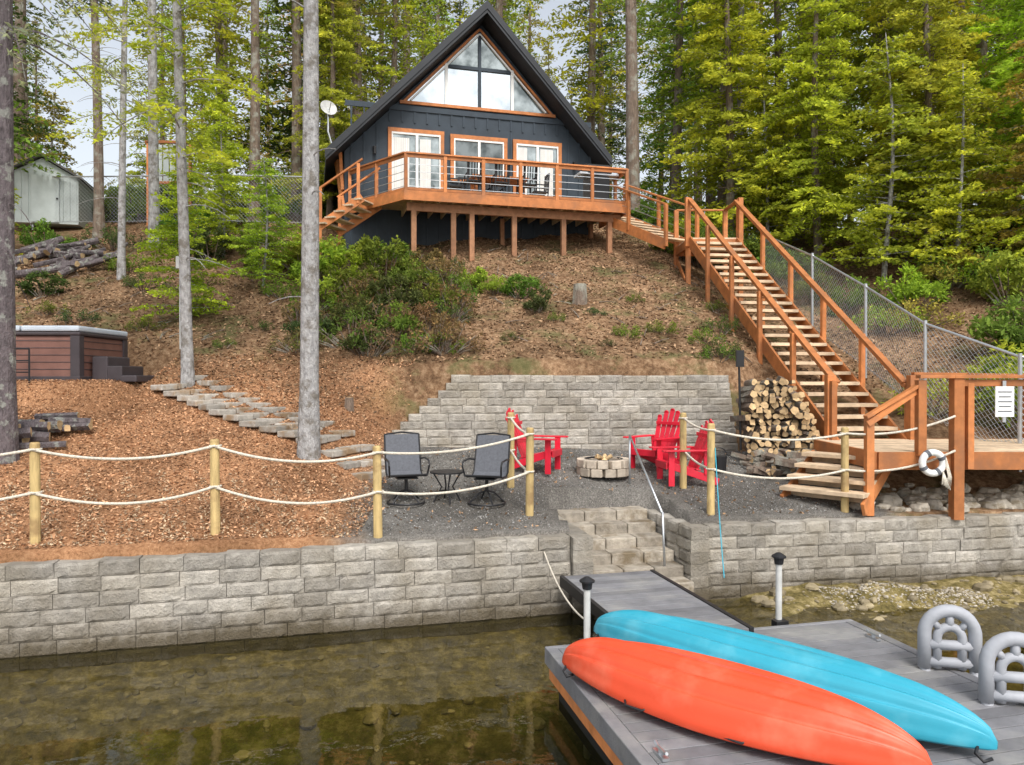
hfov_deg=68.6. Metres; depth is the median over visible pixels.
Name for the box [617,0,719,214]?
conifer tree
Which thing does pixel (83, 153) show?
sky
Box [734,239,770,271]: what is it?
shrub
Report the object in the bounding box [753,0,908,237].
conifer tree
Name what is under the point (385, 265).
shrub
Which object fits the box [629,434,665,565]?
handrail
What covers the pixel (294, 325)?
rhododendron bush
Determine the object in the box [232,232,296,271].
rhododendron bush
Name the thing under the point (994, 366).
shrub
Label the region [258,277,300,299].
rhododendron bush
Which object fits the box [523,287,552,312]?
rhododendron bush
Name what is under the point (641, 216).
shrub
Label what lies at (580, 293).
tree stump
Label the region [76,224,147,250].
rhododendron bush
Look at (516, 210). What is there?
deck
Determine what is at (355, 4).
conifer tree
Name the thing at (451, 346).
shrub
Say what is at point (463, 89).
windows
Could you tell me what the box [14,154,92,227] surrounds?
garden shed
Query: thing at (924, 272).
shrub
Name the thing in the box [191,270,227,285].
rhododendron bush
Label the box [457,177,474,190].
dining chair
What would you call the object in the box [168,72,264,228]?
conifer tree
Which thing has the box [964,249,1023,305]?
shrub
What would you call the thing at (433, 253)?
rhododendron bush
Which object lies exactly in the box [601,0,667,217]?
fir tree
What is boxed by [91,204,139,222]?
shrub
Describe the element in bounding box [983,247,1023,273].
shrub
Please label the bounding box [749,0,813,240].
conifer tree
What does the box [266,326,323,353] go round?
shrub
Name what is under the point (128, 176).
chain link fence
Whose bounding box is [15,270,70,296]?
rhododendron bush
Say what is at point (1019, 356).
chain link fence
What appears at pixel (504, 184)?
dining chair
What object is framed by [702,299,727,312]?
shrub
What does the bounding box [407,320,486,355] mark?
shrub
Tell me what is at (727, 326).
shrub
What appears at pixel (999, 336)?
shrub
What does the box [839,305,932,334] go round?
shrub
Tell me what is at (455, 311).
shrub
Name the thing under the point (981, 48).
conifer tree
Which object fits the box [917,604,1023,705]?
dock ladder
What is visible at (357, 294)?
shrub
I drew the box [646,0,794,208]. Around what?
conifer tree
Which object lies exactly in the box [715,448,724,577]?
hose
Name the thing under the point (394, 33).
conifer tree
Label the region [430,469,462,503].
side table
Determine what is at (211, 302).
shrub
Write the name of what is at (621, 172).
deck railing
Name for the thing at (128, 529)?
pale wood chips
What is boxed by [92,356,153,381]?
hot tub steps
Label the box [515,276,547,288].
rhododendron bush
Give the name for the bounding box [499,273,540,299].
rhododendron bush
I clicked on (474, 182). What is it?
dining chair
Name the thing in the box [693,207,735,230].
shrub
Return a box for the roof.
[323,0,611,205]
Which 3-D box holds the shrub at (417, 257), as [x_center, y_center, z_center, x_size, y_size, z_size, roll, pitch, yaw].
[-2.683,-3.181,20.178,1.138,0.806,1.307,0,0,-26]
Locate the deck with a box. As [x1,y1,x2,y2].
[350,190,625,260]
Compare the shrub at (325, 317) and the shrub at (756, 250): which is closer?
the shrub at (325, 317)
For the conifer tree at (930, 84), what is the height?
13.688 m
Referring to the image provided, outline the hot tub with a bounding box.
[16,325,127,380]
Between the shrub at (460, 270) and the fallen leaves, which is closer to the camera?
the fallen leaves
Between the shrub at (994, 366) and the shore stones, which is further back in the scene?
the shrub at (994, 366)
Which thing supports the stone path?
on the ground
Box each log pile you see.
[15,236,128,278]
[18,412,92,448]
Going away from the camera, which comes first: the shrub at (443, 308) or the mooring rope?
the mooring rope
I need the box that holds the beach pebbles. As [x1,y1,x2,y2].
[761,578,1023,653]
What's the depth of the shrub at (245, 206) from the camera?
26.65 m
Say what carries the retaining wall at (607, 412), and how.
on the ground
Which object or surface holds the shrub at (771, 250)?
on the ground
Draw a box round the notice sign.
[995,381,1013,421]
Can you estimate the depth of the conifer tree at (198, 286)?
16.47 m
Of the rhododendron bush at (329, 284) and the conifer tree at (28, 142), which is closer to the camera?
the rhododendron bush at (329, 284)
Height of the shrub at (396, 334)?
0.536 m
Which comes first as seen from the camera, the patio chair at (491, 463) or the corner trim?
the patio chair at (491, 463)
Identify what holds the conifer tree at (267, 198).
on the ground
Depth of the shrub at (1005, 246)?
21.17 m
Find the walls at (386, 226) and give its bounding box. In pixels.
[337,25,590,249]
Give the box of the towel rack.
[16,348,29,382]
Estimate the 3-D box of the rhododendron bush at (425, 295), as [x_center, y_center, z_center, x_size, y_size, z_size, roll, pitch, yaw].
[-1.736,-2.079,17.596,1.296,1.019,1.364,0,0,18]
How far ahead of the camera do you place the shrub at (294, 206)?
26.19 m
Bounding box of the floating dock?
[545,619,1023,764]
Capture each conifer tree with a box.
[13,1,67,157]
[13,28,64,176]
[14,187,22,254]
[43,0,187,279]
[44,0,144,237]
[129,161,234,320]
[130,0,291,212]
[133,0,195,248]
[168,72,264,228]
[189,112,257,254]
[214,0,371,221]
[224,155,301,284]
[227,0,275,228]
[262,0,379,223]
[289,0,425,116]
[319,0,443,166]
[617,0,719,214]
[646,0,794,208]
[653,0,812,245]
[692,0,866,241]
[716,73,812,248]
[746,0,902,267]
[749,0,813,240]
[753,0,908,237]
[784,0,990,222]
[814,32,965,281]
[827,0,973,196]
[838,0,1019,230]
[843,0,1021,262]
[904,63,1022,277]
[912,0,1023,197]
[914,0,1023,217]
[960,0,1023,226]
[960,39,1023,252]
[1000,109,1023,278]
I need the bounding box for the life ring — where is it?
[918,449,951,489]
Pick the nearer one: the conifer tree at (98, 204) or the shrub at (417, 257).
the shrub at (417, 257)
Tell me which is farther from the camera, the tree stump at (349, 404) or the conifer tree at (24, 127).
the conifer tree at (24, 127)
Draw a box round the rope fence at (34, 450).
[0,412,955,544]
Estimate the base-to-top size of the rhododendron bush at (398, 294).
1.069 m
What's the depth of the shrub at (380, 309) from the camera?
16.32 m
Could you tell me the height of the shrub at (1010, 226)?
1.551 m
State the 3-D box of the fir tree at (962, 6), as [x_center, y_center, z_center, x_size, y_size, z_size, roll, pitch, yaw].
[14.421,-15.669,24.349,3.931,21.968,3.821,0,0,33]
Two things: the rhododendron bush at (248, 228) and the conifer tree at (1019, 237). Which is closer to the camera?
the conifer tree at (1019, 237)
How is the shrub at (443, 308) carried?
on the ground
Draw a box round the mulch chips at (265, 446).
[0,353,415,549]
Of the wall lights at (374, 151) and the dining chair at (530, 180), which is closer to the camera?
the dining chair at (530, 180)
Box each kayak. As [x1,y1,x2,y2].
[562,637,931,764]
[594,610,997,763]
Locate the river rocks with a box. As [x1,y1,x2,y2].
[817,478,1023,513]
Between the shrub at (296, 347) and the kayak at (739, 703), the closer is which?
the kayak at (739, 703)
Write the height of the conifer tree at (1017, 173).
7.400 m
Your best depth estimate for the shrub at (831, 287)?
20.55 m
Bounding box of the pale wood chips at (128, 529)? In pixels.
[0,466,372,549]
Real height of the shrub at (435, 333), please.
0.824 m
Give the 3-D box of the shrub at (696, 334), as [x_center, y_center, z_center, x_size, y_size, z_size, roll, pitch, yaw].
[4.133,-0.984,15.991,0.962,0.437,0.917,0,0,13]
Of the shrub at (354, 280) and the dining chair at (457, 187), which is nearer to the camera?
the shrub at (354, 280)
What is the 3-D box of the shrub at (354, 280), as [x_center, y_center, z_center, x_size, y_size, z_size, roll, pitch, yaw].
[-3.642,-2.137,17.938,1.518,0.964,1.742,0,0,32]
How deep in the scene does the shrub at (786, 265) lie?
22.25 m
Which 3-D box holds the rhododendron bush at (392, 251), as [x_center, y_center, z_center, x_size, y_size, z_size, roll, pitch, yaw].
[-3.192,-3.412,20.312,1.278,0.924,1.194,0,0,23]
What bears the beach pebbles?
on the ground
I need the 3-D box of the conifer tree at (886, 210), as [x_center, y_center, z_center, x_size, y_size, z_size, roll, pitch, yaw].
[10.806,-6.186,21.355,3.688,7.451,3.271,0,0,-8]
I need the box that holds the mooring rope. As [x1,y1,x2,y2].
[544,552,583,619]
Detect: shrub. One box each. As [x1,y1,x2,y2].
[23,300,72,315]
[51,308,100,323]
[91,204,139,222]
[104,179,166,222]
[104,181,145,222]
[123,315,166,331]
[126,184,207,221]
[140,185,193,221]
[175,293,204,306]
[197,298,219,310]
[211,337,236,348]
[227,195,273,223]
[229,193,271,218]
[248,319,273,331]
[260,178,301,221]
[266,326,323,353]
[278,300,323,325]
[285,290,336,318]
[288,330,325,351]
[319,305,383,351]
[319,310,343,333]
[320,272,394,304]
[321,284,376,311]
[322,203,337,223]
[322,264,359,289]
[328,277,394,307]
[331,299,375,320]
[337,280,360,305]
[339,294,392,326]
[342,262,382,284]
[342,320,403,357]
[350,298,423,333]
[355,256,391,276]
[367,260,428,282]
[368,326,413,346]
[396,309,465,345]
[398,248,430,263]
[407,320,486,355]
[409,259,465,288]
[417,257,475,282]
[420,293,454,312]
[420,331,466,354]
[424,281,480,316]
[425,269,475,296]
[426,304,475,322]
[429,294,472,317]
[448,254,467,272]
[500,331,524,339]
[547,312,565,320]
[584,307,606,315]
[599,338,615,346]
[611,323,646,338]
[625,294,645,302]
[631,198,656,220]
[641,202,700,228]
[643,208,679,228]
[645,319,680,334]
[648,220,704,262]
[654,217,711,258]
[670,224,715,248]
[679,214,704,229]
[679,225,731,271]
[685,328,728,343]
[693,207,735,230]
[694,341,739,362]
[697,314,739,335]
[701,338,744,358]
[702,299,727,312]
[713,220,745,238]
[718,226,758,253]
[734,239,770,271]
[745,248,833,286]
[748,245,782,271]
[793,269,839,304]
[827,273,886,316]
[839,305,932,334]
[872,237,923,259]
[874,262,951,311]
[877,298,968,331]
[880,371,988,416]
[902,252,991,289]
[906,247,1001,289]
[914,242,1014,287]
[948,259,1023,287]
[959,338,1023,406]
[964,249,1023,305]
[965,295,1023,352]
[967,214,1019,250]
[978,378,1017,430]
[980,292,1023,327]
[982,353,1023,394]
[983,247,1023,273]
[984,212,1023,248]
[990,224,1023,250]
[995,321,1023,361]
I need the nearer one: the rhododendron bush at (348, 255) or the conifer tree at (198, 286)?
the conifer tree at (198, 286)
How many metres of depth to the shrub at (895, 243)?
22.34 m
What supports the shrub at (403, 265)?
on the ground
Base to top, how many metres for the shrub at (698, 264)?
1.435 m
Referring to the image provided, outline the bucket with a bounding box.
[715,447,726,472]
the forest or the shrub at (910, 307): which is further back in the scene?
the forest
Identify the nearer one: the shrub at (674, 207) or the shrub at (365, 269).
the shrub at (365, 269)
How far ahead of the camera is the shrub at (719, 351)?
15.23 m
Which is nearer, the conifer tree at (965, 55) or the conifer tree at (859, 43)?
the conifer tree at (965, 55)
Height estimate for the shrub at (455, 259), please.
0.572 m
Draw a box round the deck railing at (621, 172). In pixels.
[348,151,628,214]
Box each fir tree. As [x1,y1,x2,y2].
[0,0,152,464]
[73,0,269,387]
[269,0,333,459]
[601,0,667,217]
[736,0,789,236]
[935,0,989,216]
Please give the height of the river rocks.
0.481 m
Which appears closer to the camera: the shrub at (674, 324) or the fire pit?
the fire pit
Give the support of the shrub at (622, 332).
on the ground
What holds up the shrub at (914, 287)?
on the ground
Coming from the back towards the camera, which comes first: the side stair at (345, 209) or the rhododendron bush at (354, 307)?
the side stair at (345, 209)
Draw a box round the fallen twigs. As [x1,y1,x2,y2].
[18,248,775,362]
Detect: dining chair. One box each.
[447,167,462,189]
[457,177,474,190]
[464,162,480,190]
[486,184,503,192]
[491,164,509,192]
[517,166,537,194]
[531,173,549,195]
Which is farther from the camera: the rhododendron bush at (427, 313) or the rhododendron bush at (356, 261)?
the rhododendron bush at (356, 261)
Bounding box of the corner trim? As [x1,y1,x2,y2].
[335,152,344,205]
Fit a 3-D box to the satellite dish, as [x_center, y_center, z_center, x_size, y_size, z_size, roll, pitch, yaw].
[-5.635,-7.865,23.073,0.363,1.672,0.424,0,0,18]
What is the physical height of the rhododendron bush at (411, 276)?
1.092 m
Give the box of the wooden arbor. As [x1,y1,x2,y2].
[145,140,191,224]
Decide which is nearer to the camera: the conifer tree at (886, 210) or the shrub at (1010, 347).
the shrub at (1010, 347)
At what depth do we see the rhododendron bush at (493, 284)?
18.51 m
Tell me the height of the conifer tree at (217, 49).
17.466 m
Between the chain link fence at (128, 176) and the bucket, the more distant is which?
the chain link fence at (128, 176)
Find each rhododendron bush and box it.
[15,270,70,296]
[16,217,78,246]
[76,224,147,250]
[102,252,156,272]
[120,272,171,290]
[154,202,214,246]
[190,226,232,261]
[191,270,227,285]
[210,219,290,251]
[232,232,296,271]
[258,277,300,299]
[266,227,334,269]
[280,311,337,337]
[286,241,348,286]
[295,274,344,307]
[320,250,375,286]
[322,234,361,257]
[329,291,379,328]
[332,265,389,304]
[333,236,381,267]
[336,324,390,354]
[358,233,411,280]
[366,272,422,313]
[374,240,418,265]
[374,299,425,339]
[386,254,438,292]
[392,332,440,353]
[407,248,450,272]
[407,300,454,330]
[410,273,460,310]
[446,282,479,302]
[454,266,487,288]
[477,274,515,294]
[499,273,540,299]
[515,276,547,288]
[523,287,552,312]
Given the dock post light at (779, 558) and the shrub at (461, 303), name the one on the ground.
the shrub at (461, 303)
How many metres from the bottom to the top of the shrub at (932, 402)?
0.963 m
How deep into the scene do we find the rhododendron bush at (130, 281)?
18.76 m
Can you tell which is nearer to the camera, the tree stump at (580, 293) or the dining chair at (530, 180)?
the tree stump at (580, 293)
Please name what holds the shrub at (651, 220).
on the ground
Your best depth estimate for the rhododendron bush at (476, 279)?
18.83 m
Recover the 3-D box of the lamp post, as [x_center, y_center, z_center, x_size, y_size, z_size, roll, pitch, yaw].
[-6.900,-1.655,15.591,0.120,1.925,0.120,0,0,0]
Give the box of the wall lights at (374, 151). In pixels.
[373,146,576,163]
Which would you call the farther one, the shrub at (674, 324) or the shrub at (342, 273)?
the shrub at (342, 273)
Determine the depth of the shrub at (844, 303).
19.73 m
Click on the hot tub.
(64, 353)
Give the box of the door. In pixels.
[31,175,59,222]
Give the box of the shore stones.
[751,574,1023,661]
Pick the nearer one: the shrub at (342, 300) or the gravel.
the gravel
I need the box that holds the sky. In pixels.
[13,0,1023,227]
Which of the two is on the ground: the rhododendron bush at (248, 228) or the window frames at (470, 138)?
the rhododendron bush at (248, 228)
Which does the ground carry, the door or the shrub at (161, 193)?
the shrub at (161, 193)
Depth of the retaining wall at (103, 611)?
8.74 m
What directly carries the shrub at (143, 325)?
on the ground
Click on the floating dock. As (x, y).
(608, 729)
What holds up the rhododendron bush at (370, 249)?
on the ground
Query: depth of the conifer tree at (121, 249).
19.57 m
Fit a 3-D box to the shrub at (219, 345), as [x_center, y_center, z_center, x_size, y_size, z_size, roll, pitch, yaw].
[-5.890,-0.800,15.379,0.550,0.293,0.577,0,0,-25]
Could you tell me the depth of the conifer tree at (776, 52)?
29.81 m
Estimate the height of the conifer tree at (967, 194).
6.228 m
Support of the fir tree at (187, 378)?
on the ground
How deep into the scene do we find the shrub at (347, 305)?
16.70 m
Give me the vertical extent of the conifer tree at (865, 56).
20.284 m
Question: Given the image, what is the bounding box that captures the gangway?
[560,569,753,632]
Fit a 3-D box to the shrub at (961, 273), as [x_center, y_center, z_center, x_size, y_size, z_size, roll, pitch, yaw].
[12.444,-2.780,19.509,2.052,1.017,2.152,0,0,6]
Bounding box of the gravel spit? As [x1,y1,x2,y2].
[818,581,1002,609]
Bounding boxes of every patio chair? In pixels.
[384,431,429,505]
[461,432,510,506]
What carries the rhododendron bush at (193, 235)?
on the ground
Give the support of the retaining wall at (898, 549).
on the ground
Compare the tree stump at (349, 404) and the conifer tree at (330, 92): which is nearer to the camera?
the tree stump at (349, 404)
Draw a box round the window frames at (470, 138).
[388,29,561,196]
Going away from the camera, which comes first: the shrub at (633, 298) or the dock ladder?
the dock ladder
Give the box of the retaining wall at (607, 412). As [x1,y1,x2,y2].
[392,375,737,451]
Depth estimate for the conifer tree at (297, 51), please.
26.20 m
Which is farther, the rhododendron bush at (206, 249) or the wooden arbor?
the wooden arbor
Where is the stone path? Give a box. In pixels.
[150,375,385,480]
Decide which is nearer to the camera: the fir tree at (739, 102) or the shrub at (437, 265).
the shrub at (437, 265)
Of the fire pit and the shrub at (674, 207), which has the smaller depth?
the fire pit
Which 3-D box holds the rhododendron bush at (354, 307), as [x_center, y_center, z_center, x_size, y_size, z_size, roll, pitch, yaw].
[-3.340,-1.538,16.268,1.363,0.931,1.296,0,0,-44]
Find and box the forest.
[13,0,1023,241]
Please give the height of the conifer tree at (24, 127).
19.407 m
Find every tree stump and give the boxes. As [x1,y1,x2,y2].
[344,397,353,411]
[572,283,586,304]
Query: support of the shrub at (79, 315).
on the ground
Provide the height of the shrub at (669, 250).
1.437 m
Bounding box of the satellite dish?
[320,100,336,143]
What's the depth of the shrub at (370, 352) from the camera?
14.77 m
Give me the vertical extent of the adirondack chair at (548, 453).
1.059 m
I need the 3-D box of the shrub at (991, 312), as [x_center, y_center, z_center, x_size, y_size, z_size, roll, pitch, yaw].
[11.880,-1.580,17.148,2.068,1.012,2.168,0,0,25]
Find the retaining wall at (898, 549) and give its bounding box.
[647,509,1023,605]
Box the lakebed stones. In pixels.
[1,626,583,764]
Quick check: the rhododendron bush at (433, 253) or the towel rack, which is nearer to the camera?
the towel rack
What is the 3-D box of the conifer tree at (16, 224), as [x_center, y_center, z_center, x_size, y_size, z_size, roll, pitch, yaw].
[-15.104,-5.397,21.058,2.082,4.744,2.348,0,0,37]
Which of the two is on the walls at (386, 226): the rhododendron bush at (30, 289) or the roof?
the roof
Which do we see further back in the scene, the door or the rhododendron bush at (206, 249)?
the door
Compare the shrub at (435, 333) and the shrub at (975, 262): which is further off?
the shrub at (975, 262)
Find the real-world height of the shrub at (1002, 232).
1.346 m
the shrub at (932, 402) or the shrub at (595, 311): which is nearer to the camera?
the shrub at (932, 402)
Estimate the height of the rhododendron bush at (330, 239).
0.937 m
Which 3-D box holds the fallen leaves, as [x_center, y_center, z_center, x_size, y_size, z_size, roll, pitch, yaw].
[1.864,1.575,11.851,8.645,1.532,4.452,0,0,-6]
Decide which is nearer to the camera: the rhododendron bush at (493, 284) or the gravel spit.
the gravel spit
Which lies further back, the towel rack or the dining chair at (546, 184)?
the dining chair at (546, 184)
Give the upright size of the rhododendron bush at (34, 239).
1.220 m
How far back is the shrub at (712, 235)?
22.70 m
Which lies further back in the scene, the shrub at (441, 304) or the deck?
the deck
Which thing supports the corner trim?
attached to the walls at (386, 226)
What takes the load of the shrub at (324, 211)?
on the ground
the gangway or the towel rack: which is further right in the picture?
the gangway
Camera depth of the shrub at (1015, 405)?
14.02 m
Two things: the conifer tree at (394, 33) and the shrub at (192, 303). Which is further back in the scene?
the conifer tree at (394, 33)
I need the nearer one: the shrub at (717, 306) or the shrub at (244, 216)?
the shrub at (717, 306)
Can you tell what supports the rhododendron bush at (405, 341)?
on the ground
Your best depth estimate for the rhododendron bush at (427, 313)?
16.22 m
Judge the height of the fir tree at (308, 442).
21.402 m
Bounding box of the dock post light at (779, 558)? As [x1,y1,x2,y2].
[771,552,788,625]
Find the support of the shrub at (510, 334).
on the ground
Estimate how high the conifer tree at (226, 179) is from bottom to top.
4.349 m
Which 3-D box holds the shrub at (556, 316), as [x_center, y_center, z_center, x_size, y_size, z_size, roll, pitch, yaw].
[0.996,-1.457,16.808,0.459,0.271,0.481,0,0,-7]
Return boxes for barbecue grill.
[574,163,618,202]
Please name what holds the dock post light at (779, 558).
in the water
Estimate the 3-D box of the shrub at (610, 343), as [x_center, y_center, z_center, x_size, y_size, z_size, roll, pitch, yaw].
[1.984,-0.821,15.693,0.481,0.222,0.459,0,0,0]
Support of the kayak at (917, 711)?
on the floating dock
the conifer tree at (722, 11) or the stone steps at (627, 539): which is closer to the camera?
the stone steps at (627, 539)
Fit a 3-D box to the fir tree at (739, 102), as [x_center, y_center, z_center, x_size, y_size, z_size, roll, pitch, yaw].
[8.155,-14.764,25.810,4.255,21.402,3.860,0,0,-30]
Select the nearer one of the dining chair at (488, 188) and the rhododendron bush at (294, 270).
the rhododendron bush at (294, 270)
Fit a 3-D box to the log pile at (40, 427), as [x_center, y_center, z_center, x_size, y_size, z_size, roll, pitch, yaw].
[-7.126,0.707,11.168,1.330,0.488,1.232,0,0,0]
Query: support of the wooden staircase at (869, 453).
on the ground
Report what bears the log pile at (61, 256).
on the ground
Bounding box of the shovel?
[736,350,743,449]
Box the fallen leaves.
[334,448,849,535]
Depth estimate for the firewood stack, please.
13.29 m
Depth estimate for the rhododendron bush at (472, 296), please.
17.95 m
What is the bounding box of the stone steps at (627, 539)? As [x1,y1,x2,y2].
[557,506,693,619]
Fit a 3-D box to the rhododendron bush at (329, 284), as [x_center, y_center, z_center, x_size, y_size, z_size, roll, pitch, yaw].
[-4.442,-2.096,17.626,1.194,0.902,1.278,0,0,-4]
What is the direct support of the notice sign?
attached to the wooden staircase at (869, 453)
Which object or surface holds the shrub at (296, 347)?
on the ground
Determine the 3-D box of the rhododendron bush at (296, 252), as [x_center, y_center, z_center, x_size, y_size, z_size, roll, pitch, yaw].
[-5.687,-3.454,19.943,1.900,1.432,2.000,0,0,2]
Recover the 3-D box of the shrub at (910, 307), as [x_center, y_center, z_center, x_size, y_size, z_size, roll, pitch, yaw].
[10.037,-1.665,18.586,2.194,0.978,2.093,0,0,6]
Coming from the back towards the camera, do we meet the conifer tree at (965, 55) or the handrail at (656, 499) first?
the conifer tree at (965, 55)
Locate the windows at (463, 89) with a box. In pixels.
[393,34,556,197]
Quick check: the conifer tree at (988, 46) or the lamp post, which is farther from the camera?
the conifer tree at (988, 46)
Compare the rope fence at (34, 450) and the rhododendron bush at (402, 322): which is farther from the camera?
the rhododendron bush at (402, 322)
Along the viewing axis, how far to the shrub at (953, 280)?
19.51 m
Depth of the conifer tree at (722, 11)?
25.05 m
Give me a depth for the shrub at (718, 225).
25.34 m
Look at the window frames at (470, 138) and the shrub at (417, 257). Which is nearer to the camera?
the shrub at (417, 257)
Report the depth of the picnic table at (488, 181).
22.10 m
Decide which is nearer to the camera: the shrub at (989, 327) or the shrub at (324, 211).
the shrub at (989, 327)
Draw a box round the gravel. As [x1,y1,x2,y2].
[338,447,884,536]
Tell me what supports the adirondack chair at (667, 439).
on the ground
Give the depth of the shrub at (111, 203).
25.48 m
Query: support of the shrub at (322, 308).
on the ground
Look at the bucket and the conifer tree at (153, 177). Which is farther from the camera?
the conifer tree at (153, 177)
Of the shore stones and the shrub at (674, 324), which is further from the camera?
the shrub at (674, 324)
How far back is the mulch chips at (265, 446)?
10.81 m
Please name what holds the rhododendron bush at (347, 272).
on the ground
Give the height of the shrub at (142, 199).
1.907 m
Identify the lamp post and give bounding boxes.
[176,256,180,348]
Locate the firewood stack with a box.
[730,375,858,476]
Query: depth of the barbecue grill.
22.42 m
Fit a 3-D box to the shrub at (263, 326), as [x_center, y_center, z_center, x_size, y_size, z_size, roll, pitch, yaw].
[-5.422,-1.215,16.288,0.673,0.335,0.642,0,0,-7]
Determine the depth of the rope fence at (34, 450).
9.30 m
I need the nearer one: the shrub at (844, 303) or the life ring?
the life ring
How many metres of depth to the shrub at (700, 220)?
25.07 m
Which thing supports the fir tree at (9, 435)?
on the ground
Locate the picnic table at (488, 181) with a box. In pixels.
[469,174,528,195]
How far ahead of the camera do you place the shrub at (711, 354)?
15.11 m
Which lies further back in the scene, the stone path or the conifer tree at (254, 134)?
the conifer tree at (254, 134)
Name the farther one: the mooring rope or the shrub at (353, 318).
the shrub at (353, 318)
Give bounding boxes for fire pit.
[577,454,628,477]
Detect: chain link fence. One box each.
[32,172,301,229]
[765,237,1023,471]
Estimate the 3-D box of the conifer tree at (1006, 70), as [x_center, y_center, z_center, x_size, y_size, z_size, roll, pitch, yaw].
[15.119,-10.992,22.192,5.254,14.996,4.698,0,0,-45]
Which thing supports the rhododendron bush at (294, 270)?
on the ground
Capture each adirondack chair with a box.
[505,408,568,473]
[623,408,679,472]
[649,419,719,486]
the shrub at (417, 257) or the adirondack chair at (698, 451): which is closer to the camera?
the adirondack chair at (698, 451)
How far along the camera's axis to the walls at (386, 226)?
23.18 m
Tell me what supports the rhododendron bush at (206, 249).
on the ground
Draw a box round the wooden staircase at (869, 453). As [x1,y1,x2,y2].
[600,184,1023,519]
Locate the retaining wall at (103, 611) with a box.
[0,515,593,672]
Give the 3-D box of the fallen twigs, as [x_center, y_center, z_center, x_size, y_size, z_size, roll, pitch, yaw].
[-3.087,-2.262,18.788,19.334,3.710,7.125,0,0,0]
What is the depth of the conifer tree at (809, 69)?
23.21 m
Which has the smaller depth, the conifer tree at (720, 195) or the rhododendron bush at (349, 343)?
the rhododendron bush at (349, 343)
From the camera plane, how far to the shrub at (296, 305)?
16.40 m
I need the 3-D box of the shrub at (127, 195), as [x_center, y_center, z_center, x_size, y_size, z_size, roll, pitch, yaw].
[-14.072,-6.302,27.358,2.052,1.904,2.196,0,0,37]
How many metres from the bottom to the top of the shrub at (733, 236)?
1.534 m
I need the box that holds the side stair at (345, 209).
[319,158,382,253]
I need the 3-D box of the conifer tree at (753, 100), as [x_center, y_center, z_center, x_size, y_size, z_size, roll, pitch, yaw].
[8.422,-6.895,24.580,2.864,6.524,3.229,0,0,-17]
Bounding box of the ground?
[0,216,1023,764]
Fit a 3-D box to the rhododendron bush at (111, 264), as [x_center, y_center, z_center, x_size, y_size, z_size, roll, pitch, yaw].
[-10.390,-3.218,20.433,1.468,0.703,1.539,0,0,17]
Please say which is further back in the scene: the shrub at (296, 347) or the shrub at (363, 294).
the shrub at (363, 294)
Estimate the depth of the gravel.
11.42 m
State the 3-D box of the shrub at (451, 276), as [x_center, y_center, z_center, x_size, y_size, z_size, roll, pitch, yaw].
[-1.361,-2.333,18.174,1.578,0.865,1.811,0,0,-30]
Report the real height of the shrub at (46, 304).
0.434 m
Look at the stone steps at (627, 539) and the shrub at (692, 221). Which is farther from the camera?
the shrub at (692, 221)
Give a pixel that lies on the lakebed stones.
(309, 723)

